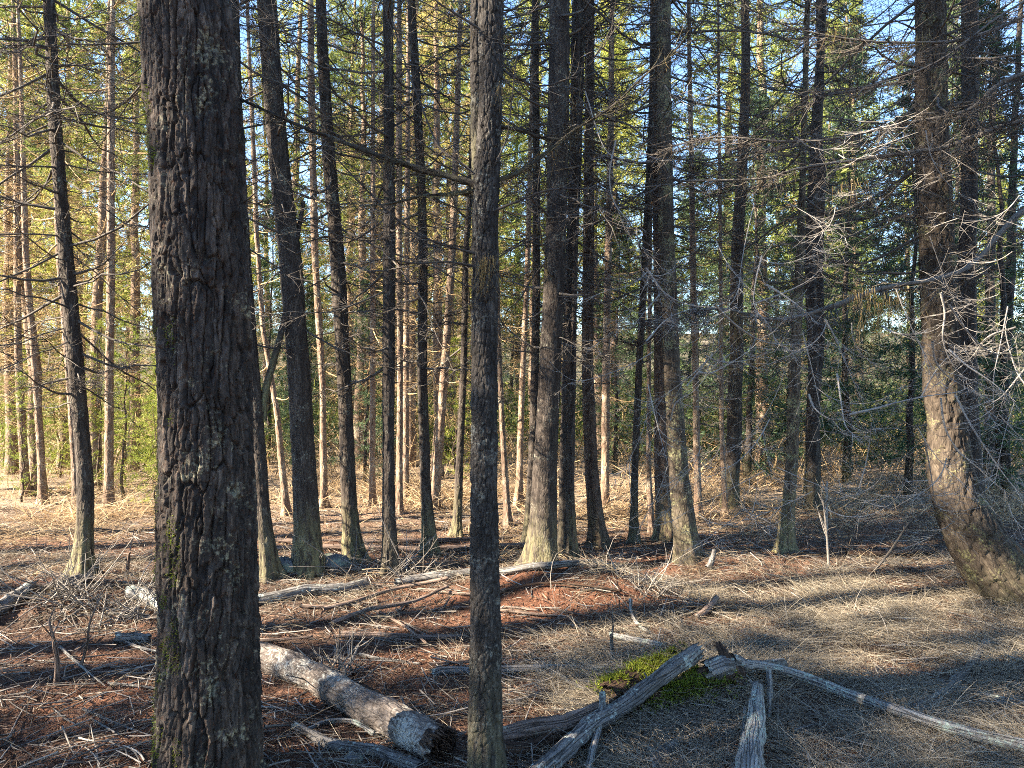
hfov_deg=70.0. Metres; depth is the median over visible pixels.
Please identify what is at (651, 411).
fir sapling
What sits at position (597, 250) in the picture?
yellow green conifer
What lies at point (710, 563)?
broken stump
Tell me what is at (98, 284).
tree
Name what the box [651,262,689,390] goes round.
distant spruce
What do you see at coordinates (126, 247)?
yellow green conifer
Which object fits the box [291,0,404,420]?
tree
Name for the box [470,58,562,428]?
yellow green conifer
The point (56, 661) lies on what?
dead sapling
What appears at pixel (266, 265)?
young spruce
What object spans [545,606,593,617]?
loose stick
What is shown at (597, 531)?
reddish conifer
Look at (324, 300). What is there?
twiggy conifer
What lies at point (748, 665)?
fallen pole
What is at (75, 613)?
loose stick
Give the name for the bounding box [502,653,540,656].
loose stick
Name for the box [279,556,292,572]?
boulder
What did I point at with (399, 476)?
brown conifer
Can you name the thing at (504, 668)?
fallen log
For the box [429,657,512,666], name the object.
loose stick
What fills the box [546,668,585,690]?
loose stick
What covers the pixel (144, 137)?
yellow green conifer
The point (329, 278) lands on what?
yellow green conifer
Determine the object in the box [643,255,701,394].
distant spruce
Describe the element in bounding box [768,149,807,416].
blue green spruce
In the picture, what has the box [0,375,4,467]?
fir sapling
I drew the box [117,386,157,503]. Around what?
fir sapling
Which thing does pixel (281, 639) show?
loose stick
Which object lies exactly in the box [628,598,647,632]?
dead branch
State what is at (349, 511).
crooked conifer
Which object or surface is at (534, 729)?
broken branch
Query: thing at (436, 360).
twiggy conifer
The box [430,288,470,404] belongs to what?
distant spruce
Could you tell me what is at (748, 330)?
distant spruce
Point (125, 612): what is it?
twig tangle
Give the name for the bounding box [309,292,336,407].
distant spruce
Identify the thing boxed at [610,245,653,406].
distant spruce
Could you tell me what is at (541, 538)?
stout conifer
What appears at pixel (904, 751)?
dry grass
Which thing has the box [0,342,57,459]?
fir sapling
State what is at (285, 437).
young spruce
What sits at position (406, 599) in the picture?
loose stick
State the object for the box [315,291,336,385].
distant spruce
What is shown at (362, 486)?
straw undergrowth
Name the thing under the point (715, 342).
distant spruce
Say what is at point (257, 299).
distant spruce
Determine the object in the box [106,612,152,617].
loose stick
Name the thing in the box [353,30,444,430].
yellow green conifer
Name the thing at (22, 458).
fir sapling
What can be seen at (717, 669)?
stump block
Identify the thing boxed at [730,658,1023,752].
fallen pole
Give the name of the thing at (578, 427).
undergrowth
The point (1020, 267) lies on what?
young spruce
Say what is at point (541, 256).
yellow green conifer
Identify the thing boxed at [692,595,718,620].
broken branch
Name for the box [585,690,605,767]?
bleached stick
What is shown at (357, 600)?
dead branch
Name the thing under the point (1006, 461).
young spruce
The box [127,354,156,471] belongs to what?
fir sapling
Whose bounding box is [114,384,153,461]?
fir sapling
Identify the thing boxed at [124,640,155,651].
loose stick
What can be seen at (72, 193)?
yellow green conifer
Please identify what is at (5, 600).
fallen log
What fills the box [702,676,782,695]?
loose stick
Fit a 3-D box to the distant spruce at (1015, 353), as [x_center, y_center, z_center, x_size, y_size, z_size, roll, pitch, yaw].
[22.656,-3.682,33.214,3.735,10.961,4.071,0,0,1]
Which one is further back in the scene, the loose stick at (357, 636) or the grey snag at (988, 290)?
the grey snag at (988, 290)
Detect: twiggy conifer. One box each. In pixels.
[0,0,128,474]
[0,120,34,417]
[0,144,59,395]
[0,163,88,400]
[28,0,239,472]
[241,12,325,443]
[246,164,276,377]
[306,90,395,408]
[338,0,540,479]
[429,63,528,414]
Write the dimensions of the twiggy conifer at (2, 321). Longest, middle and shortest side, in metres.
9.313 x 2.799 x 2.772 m
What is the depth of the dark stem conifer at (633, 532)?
7.26 m
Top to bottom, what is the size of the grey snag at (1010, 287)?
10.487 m
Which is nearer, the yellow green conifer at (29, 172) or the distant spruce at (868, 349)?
the yellow green conifer at (29, 172)
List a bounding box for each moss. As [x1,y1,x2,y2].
[576,640,690,702]
[633,658,747,718]
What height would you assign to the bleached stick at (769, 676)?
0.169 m
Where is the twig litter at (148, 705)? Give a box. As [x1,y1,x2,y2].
[0,485,1023,767]
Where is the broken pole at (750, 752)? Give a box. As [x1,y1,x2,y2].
[735,681,766,767]
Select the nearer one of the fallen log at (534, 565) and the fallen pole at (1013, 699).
the fallen pole at (1013, 699)
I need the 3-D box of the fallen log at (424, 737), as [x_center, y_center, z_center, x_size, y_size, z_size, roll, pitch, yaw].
[-0.918,1.542,3.707,1.824,0.186,0.217,0,0,43]
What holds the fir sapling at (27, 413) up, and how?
on the ground at (558, 594)
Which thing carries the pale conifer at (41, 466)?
on the ground at (558, 594)
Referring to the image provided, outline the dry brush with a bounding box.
[0,477,1023,589]
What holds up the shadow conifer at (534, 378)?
on the ground at (558, 594)
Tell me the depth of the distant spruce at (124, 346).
42.41 m
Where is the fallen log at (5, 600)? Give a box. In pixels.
[0,580,38,613]
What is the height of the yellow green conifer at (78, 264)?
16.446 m
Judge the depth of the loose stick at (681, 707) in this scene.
3.46 m
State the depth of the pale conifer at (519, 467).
9.56 m
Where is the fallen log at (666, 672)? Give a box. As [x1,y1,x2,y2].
[528,642,704,767]
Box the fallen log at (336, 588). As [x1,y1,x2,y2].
[258,578,369,605]
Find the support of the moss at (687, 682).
on the ground at (558, 594)
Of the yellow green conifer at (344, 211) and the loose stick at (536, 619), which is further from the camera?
the yellow green conifer at (344, 211)
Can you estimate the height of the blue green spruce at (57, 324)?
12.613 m
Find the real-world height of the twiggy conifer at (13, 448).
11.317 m
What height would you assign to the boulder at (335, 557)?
0.256 m
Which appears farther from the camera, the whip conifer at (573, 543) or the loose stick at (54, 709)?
the whip conifer at (573, 543)
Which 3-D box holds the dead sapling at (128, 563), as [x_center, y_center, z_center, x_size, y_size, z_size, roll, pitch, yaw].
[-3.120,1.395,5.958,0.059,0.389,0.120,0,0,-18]
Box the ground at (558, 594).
[0,332,1023,767]
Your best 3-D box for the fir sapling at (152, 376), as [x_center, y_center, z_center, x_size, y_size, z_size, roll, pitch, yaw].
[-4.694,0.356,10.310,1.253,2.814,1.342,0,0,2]
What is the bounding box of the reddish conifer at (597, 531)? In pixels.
[394,0,749,549]
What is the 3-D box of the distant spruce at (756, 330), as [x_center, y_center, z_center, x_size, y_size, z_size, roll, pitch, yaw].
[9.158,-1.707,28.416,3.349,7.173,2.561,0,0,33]
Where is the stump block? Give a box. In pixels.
[699,655,737,678]
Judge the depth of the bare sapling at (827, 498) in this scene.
7.37 m
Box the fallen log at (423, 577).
[394,568,469,584]
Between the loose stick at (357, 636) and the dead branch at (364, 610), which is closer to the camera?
the loose stick at (357, 636)
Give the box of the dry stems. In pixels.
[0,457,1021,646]
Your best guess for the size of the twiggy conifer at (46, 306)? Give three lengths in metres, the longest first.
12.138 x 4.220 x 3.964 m
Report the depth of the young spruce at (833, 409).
13.80 m
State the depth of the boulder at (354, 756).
3.10 m
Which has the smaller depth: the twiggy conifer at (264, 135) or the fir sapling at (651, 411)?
the fir sapling at (651, 411)
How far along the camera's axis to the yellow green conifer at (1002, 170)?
31.16 m
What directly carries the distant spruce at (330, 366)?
on the ground at (558, 594)
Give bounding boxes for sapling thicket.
[0,375,1023,481]
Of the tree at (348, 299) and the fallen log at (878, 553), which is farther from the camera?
the tree at (348, 299)
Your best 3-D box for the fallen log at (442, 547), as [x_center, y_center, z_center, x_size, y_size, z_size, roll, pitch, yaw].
[-1.084,1.544,6.962,2.553,0.117,0.242,0,0,0]
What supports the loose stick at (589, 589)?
on the ground at (558, 594)
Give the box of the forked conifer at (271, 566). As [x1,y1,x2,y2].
[45,0,464,584]
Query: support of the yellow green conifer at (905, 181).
on the ground at (558, 594)
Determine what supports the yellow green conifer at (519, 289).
on the ground at (558, 594)
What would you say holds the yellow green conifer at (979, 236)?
on the ground at (558, 594)
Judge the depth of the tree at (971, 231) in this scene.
7.93 m
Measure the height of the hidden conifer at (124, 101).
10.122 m
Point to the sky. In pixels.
(901, 27)
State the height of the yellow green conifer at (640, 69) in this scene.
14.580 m
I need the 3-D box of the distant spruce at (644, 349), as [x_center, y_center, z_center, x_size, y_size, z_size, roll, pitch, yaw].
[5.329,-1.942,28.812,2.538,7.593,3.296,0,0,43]
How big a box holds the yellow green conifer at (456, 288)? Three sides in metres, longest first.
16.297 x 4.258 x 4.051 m
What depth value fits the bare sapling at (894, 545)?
6.16 m
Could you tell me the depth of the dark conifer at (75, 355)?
5.85 m
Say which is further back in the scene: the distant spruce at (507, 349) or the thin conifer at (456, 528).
the distant spruce at (507, 349)
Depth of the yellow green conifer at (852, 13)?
21.02 m
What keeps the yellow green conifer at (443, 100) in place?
on the ground at (558, 594)
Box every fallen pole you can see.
[609,632,665,650]
[730,653,787,672]
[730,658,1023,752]
[937,679,1023,705]
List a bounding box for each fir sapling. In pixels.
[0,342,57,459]
[0,342,68,476]
[0,370,59,502]
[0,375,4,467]
[26,336,68,470]
[44,359,70,477]
[45,377,102,487]
[66,316,134,489]
[89,314,155,500]
[102,373,151,482]
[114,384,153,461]
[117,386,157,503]
[118,331,156,493]
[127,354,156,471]
[129,401,156,478]
[130,373,156,465]
[415,336,470,483]
[611,354,653,460]
[631,373,653,449]
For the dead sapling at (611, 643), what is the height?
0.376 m
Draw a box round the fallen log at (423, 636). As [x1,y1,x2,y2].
[340,631,466,639]
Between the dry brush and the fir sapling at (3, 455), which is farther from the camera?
the fir sapling at (3, 455)
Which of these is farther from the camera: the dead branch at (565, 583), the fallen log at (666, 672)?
the dead branch at (565, 583)
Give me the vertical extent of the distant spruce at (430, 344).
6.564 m
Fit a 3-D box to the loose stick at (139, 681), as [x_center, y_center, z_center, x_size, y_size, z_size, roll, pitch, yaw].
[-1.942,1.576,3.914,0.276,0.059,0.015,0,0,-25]
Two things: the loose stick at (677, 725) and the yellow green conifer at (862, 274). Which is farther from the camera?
the yellow green conifer at (862, 274)
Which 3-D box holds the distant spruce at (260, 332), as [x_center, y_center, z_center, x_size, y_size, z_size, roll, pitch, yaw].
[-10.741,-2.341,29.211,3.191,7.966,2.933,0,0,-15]
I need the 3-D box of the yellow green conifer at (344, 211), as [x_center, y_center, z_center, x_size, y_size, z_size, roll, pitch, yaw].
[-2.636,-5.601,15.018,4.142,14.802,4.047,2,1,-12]
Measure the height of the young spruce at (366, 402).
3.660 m
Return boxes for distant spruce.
[102,266,154,399]
[102,271,149,385]
[144,285,153,359]
[247,183,279,387]
[251,230,278,384]
[259,196,338,431]
[270,235,329,391]
[305,267,335,407]
[306,242,333,381]
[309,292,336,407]
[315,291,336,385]
[324,314,356,412]
[355,245,431,408]
[416,259,467,421]
[430,237,471,417]
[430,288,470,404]
[466,190,541,434]
[497,262,539,415]
[498,230,527,398]
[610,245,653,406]
[620,298,645,383]
[621,245,682,408]
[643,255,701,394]
[645,198,729,425]
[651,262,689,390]
[687,208,756,407]
[701,197,789,422]
[715,256,783,409]
[829,296,881,384]
[836,223,904,387]
[870,278,915,391]
[884,242,981,412]
[982,186,1023,408]
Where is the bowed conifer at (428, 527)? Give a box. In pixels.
[242,0,569,557]
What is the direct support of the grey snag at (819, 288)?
on the ground at (558, 594)
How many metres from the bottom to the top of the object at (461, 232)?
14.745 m
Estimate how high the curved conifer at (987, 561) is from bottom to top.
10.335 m
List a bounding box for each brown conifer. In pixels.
[0,0,100,496]
[241,1,348,516]
[245,0,382,508]
[307,1,468,514]
[315,0,469,497]
[542,0,708,508]
[595,0,787,520]
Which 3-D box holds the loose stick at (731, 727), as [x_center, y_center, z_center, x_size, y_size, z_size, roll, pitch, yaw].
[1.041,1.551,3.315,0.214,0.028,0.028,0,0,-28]
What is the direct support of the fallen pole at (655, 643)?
on the ground at (558, 594)
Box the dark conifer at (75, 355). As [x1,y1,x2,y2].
[0,0,345,577]
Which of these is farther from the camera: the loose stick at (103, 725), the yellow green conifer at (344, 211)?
the yellow green conifer at (344, 211)
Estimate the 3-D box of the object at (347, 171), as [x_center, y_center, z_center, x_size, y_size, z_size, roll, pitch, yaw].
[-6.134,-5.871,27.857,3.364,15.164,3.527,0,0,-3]
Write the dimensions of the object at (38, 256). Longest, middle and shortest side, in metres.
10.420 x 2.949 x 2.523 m
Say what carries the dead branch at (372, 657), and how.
on the ground at (558, 594)
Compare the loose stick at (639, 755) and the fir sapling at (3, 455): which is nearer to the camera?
the loose stick at (639, 755)
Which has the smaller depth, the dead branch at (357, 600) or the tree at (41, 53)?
the dead branch at (357, 600)
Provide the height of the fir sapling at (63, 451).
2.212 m
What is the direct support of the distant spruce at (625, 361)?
on the ground at (558, 594)
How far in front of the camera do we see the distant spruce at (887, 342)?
46.94 m
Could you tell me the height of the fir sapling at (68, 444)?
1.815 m
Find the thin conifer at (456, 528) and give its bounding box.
[296,0,601,536]
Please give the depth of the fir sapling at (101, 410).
11.08 m
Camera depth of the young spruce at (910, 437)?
10.51 m
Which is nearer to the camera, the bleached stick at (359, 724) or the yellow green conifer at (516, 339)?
the bleached stick at (359, 724)
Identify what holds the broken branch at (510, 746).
on the ground at (558, 594)
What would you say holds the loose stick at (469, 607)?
on the ground at (558, 594)
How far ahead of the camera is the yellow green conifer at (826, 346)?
24.95 m
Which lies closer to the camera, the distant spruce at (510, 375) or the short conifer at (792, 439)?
the short conifer at (792, 439)
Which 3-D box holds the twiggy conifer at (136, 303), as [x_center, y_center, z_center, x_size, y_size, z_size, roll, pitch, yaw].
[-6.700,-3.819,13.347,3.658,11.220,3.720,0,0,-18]
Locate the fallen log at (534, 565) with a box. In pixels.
[499,559,603,574]
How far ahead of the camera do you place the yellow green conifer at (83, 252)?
25.68 m
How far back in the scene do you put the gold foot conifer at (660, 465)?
7.34 m
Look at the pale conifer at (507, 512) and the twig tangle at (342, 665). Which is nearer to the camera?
the twig tangle at (342, 665)
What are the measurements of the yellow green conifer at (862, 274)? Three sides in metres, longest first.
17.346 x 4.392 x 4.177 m
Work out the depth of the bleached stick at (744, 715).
3.26 m
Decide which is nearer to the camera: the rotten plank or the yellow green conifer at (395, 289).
the rotten plank
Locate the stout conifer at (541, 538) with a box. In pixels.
[325,0,769,565]
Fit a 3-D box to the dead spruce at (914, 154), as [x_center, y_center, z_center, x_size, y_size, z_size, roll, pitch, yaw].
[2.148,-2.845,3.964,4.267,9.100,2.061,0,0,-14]
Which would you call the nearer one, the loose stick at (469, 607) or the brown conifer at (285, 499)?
the loose stick at (469, 607)
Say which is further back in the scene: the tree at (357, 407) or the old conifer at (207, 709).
the tree at (357, 407)
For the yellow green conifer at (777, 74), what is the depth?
29.11 m
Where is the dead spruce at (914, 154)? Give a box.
[536,0,1023,563]
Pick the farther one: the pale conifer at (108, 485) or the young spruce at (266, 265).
the young spruce at (266, 265)
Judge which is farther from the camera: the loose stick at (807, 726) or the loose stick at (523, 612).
the loose stick at (523, 612)
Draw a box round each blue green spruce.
[37,155,104,396]
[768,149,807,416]
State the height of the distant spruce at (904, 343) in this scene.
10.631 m
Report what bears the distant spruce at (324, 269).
on the ground at (558, 594)
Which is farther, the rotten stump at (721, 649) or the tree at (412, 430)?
the tree at (412, 430)
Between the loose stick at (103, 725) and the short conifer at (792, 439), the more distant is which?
the short conifer at (792, 439)
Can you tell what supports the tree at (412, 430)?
on the ground at (558, 594)
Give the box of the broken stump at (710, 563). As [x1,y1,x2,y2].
[705,549,716,568]
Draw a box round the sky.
[0,0,1023,332]
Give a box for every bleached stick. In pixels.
[309,718,376,736]
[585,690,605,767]
[737,706,746,751]
[766,670,772,718]
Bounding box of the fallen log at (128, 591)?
[125,584,157,609]
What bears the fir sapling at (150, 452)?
on the ground at (558, 594)
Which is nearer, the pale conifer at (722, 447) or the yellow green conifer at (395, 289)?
the pale conifer at (722, 447)
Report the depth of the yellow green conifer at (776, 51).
13.23 m
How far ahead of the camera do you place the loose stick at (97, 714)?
3.46 m
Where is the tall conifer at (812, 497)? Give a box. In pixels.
[671,0,1023,511]
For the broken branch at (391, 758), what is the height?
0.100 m
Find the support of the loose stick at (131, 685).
on the ground at (558, 594)
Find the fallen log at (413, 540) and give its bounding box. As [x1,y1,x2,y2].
[275,535,521,543]
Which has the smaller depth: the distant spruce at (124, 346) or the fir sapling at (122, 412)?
the fir sapling at (122, 412)
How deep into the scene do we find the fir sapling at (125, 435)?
10.08 m
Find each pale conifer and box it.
[0,0,106,504]
[0,3,137,510]
[5,0,150,507]
[289,0,445,505]
[373,0,544,510]
[393,0,569,527]
[440,0,602,505]
[584,0,756,533]
[633,0,789,516]
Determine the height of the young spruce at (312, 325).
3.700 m
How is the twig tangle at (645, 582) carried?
on the ground at (558, 594)
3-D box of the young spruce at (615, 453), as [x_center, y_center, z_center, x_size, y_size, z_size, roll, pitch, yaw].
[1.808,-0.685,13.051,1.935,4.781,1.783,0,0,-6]
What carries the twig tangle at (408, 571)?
on the ground at (558, 594)
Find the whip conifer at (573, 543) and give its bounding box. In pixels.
[503,0,768,559]
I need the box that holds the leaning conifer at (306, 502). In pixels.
[0,0,470,579]
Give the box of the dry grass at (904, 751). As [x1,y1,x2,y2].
[0,536,1023,767]
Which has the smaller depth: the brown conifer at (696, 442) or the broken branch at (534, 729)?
the broken branch at (534, 729)
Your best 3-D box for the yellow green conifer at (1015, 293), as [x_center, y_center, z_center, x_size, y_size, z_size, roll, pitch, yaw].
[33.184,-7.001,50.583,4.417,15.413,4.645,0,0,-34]
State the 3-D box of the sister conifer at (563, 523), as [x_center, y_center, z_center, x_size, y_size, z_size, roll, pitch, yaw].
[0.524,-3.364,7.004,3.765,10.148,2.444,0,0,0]
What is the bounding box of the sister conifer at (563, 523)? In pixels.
[369,0,752,554]
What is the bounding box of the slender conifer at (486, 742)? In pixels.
[230,0,702,767]
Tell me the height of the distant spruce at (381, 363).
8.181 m
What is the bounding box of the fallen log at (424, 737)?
[259,641,459,765]
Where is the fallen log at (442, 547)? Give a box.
[276,542,525,552]
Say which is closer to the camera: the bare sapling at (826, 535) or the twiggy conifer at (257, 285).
the bare sapling at (826, 535)
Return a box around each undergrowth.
[0,364,1023,467]
[0,413,1023,526]
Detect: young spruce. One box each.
[250,190,326,461]
[266,318,331,479]
[270,286,338,457]
[318,266,396,484]
[561,216,654,473]
[627,149,760,473]
[681,86,839,484]
[701,111,856,464]
[764,25,923,483]
[802,204,889,450]
[823,60,1021,495]
[837,0,1023,461]
[896,0,1023,498]
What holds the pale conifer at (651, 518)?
on the ground at (558, 594)
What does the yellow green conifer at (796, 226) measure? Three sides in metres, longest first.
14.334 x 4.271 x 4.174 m
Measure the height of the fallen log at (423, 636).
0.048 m
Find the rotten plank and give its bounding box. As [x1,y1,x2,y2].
[786,640,909,656]
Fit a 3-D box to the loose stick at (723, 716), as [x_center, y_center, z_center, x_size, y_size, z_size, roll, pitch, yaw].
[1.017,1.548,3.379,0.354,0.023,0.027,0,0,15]
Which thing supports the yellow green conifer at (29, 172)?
on the ground at (558, 594)
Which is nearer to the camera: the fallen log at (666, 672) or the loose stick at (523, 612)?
the fallen log at (666, 672)
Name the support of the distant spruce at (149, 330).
on the ground at (558, 594)
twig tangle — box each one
[0,511,155,632]
[43,567,157,631]
[281,619,395,703]
[285,504,468,587]
[593,544,712,597]
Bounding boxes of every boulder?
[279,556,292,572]
[325,552,350,568]
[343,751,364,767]
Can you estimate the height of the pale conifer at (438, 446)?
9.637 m
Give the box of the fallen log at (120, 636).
[113,632,151,643]
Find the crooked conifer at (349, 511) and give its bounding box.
[104,0,540,564]
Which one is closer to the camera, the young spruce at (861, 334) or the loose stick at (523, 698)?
the loose stick at (523, 698)
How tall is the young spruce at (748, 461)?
6.515 m
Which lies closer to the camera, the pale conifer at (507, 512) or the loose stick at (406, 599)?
the loose stick at (406, 599)
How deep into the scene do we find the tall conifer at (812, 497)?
9.15 m
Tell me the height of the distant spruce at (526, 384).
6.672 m
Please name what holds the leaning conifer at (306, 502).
on the ground at (558, 594)
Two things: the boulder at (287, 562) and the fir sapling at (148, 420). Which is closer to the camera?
the boulder at (287, 562)
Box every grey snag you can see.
[603,0,881,508]
[699,0,954,493]
[879,0,1023,477]
[881,0,1023,489]
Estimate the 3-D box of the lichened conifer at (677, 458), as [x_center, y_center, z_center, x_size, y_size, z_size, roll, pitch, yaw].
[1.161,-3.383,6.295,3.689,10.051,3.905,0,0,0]
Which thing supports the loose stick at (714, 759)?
on the ground at (558, 594)
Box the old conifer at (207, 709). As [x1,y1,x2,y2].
[135,0,266,767]
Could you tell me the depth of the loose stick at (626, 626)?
4.70 m
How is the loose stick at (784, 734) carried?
on the ground at (558, 594)
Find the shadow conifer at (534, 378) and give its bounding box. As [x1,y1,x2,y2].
[344,0,652,541]
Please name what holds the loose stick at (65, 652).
on the ground at (558, 594)
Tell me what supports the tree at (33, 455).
on the ground at (558, 594)
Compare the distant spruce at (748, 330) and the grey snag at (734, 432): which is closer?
the grey snag at (734, 432)
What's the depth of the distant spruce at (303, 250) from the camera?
23.47 m
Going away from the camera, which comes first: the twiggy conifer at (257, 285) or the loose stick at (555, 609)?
the loose stick at (555, 609)
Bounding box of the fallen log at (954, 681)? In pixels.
[909,638,990,712]
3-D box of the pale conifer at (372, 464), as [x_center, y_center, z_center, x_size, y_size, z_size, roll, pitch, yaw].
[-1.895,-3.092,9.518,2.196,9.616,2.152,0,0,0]
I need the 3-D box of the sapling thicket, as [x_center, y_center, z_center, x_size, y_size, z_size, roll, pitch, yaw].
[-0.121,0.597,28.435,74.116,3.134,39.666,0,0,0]
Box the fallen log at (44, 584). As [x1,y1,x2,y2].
[33,573,92,592]
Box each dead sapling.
[35,601,59,684]
[69,577,104,670]
[125,531,133,573]
[610,605,614,659]
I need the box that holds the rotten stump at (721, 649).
[715,641,747,688]
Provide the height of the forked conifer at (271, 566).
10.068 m
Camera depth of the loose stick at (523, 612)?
4.88 m
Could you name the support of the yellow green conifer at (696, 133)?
on the ground at (558, 594)
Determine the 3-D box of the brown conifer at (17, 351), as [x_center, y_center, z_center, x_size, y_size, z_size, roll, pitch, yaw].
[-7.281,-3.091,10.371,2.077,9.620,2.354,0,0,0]
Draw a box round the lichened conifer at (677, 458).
[449,0,911,564]
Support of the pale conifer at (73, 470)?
on the ground at (558, 594)
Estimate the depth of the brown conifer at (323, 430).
9.37 m
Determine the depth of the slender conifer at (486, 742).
2.87 m
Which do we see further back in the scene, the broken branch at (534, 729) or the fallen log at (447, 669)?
the fallen log at (447, 669)
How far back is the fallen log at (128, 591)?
5.24 m
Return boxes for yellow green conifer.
[0,0,128,458]
[0,0,147,468]
[0,0,150,396]
[42,115,126,406]
[84,49,154,402]
[90,24,155,409]
[241,0,369,451]
[269,0,468,459]
[314,121,369,384]
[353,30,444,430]
[380,0,520,439]
[402,0,513,434]
[402,54,468,405]
[442,25,541,405]
[455,0,618,433]
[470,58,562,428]
[512,0,681,465]
[523,131,582,387]
[576,0,678,443]
[578,42,653,404]
[644,0,890,472]
[652,0,810,455]
[749,68,804,421]
[771,18,881,412]
[774,88,849,393]
[789,0,919,437]
[789,104,880,413]
[804,31,892,415]
[886,6,1023,451]
[901,60,1021,393]
[977,177,1023,375]
[978,107,1023,382]
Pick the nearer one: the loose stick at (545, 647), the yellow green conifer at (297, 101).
the loose stick at (545, 647)
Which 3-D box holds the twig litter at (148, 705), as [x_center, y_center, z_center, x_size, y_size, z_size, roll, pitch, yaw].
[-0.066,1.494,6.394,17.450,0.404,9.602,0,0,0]
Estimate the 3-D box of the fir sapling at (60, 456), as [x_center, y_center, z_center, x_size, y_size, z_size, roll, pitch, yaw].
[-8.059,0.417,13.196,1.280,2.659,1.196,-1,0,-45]
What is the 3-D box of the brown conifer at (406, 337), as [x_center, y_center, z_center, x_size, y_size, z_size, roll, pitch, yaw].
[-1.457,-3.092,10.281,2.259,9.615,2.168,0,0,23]
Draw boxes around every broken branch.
[289,721,430,767]
[503,701,607,740]
[504,733,565,756]
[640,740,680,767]
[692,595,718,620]
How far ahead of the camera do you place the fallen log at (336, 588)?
5.38 m
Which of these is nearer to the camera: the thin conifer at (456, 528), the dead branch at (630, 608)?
the dead branch at (630, 608)
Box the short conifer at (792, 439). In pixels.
[622,0,981,554]
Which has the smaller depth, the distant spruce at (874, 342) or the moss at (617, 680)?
the moss at (617, 680)
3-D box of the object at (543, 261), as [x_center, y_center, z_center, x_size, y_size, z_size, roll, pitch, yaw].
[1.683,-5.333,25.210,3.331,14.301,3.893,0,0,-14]
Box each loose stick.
[52,708,77,725]
[59,594,99,623]
[59,645,105,686]
[82,707,149,734]
[89,718,115,732]
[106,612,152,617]
[107,682,155,688]
[120,675,154,688]
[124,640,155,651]
[260,635,312,641]
[300,603,360,607]
[333,634,416,640]
[376,610,427,644]
[397,593,409,612]
[416,588,500,596]
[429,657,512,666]
[439,596,450,614]
[452,606,538,610]
[500,609,566,616]
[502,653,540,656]
[506,691,539,702]
[521,633,581,657]
[527,616,565,621]
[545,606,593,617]
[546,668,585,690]
[580,588,610,590]
[609,624,638,628]
[620,724,678,746]
[622,743,659,767]
[659,703,704,711]
[684,755,763,763]
[690,697,747,705]
[693,713,772,726]
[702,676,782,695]
[722,724,741,731]
[734,720,807,741]
[791,722,823,733]
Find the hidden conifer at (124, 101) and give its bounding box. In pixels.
[0,17,295,415]
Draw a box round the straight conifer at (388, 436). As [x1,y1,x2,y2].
[231,0,603,576]
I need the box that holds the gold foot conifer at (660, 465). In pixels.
[512,0,837,542]
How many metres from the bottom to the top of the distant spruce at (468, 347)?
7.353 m
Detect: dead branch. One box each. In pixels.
[322,576,448,610]
[331,585,448,625]
[359,653,421,664]
[500,582,621,593]
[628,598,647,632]
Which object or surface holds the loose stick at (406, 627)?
on the ground at (558, 594)
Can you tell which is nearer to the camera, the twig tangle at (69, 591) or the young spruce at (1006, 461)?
the twig tangle at (69, 591)
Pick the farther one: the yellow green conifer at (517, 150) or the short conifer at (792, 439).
the yellow green conifer at (517, 150)
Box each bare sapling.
[815,492,832,565]
[822,480,829,542]
[873,511,928,569]
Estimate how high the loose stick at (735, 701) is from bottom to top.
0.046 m
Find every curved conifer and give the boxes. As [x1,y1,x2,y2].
[672,0,1023,610]
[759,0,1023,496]
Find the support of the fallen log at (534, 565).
on the ground at (558, 594)
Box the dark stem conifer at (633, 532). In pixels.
[498,0,828,544]
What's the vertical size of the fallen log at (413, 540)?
0.064 m
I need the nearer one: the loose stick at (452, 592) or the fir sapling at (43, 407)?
the loose stick at (452, 592)
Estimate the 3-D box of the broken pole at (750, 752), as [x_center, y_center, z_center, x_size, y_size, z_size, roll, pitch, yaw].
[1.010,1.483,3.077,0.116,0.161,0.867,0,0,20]
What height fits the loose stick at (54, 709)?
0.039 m
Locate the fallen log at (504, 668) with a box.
[501,664,622,673]
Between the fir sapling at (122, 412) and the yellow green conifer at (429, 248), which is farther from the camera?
the yellow green conifer at (429, 248)
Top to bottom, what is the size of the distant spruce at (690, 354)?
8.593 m
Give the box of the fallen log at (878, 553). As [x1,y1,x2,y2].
[845,549,940,557]
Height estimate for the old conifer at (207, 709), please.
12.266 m
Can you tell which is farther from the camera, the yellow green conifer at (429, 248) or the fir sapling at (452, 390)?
the yellow green conifer at (429, 248)
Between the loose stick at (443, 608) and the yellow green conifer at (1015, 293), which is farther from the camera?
the yellow green conifer at (1015, 293)
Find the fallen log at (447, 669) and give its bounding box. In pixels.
[429,666,468,675]

